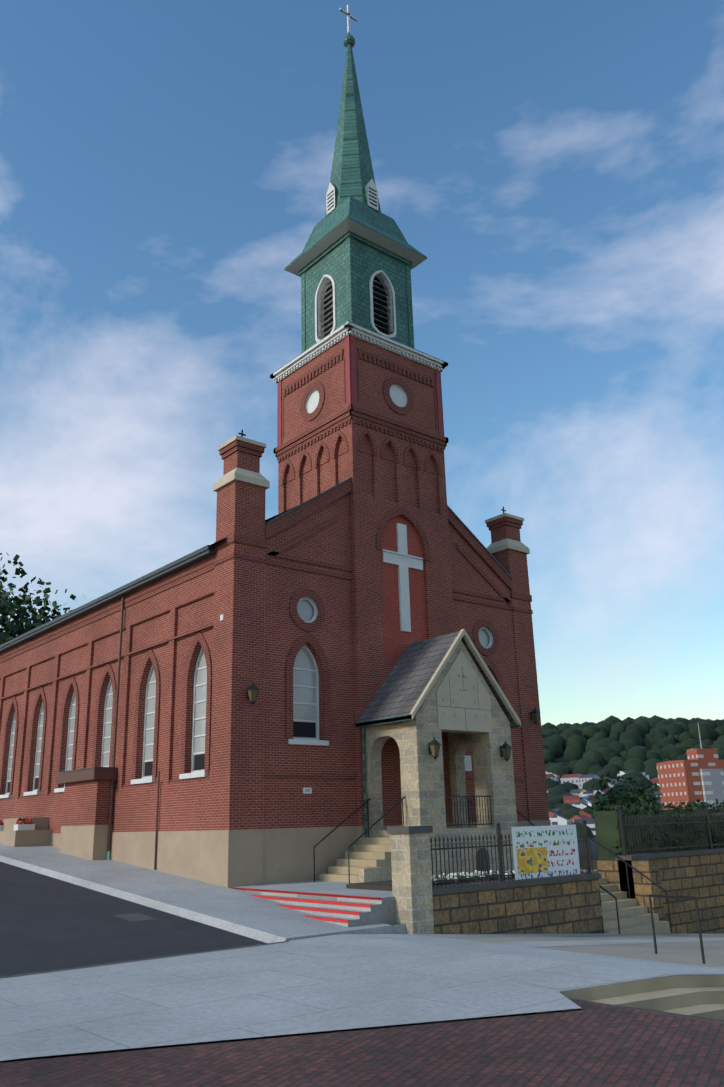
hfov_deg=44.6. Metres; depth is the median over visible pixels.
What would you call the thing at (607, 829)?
hedge
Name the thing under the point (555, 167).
sky
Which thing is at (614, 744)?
hill forest
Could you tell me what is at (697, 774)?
town
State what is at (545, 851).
banner
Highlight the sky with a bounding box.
[0,0,723,725]
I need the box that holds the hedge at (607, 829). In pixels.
[593,799,723,859]
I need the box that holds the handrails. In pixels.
[580,836,705,963]
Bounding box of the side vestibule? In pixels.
[0,767,117,859]
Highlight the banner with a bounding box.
[511,825,579,879]
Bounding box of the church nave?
[0,430,550,887]
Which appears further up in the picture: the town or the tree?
the tree
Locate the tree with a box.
[0,551,84,644]
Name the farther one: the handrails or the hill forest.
the hill forest
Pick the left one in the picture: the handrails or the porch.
the porch
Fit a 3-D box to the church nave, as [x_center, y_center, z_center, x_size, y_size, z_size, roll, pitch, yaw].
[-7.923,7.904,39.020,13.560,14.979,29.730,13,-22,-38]
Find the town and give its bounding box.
[545,724,723,837]
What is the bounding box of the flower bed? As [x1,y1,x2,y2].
[346,848,514,890]
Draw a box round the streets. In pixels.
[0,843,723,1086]
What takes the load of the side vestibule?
on the streets
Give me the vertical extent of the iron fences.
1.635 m
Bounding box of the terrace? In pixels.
[228,826,723,933]
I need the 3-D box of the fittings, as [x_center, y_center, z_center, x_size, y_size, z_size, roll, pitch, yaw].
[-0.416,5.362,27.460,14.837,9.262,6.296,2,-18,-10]
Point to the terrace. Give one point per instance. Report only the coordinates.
(414, 901)
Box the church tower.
[270,5,454,825]
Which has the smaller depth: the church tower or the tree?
the church tower
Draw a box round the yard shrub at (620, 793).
[592,771,661,810]
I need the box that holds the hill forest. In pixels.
[541,715,723,838]
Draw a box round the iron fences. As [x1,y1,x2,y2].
[430,804,723,887]
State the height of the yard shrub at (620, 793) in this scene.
3.118 m
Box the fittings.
[106,596,539,869]
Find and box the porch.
[314,629,534,883]

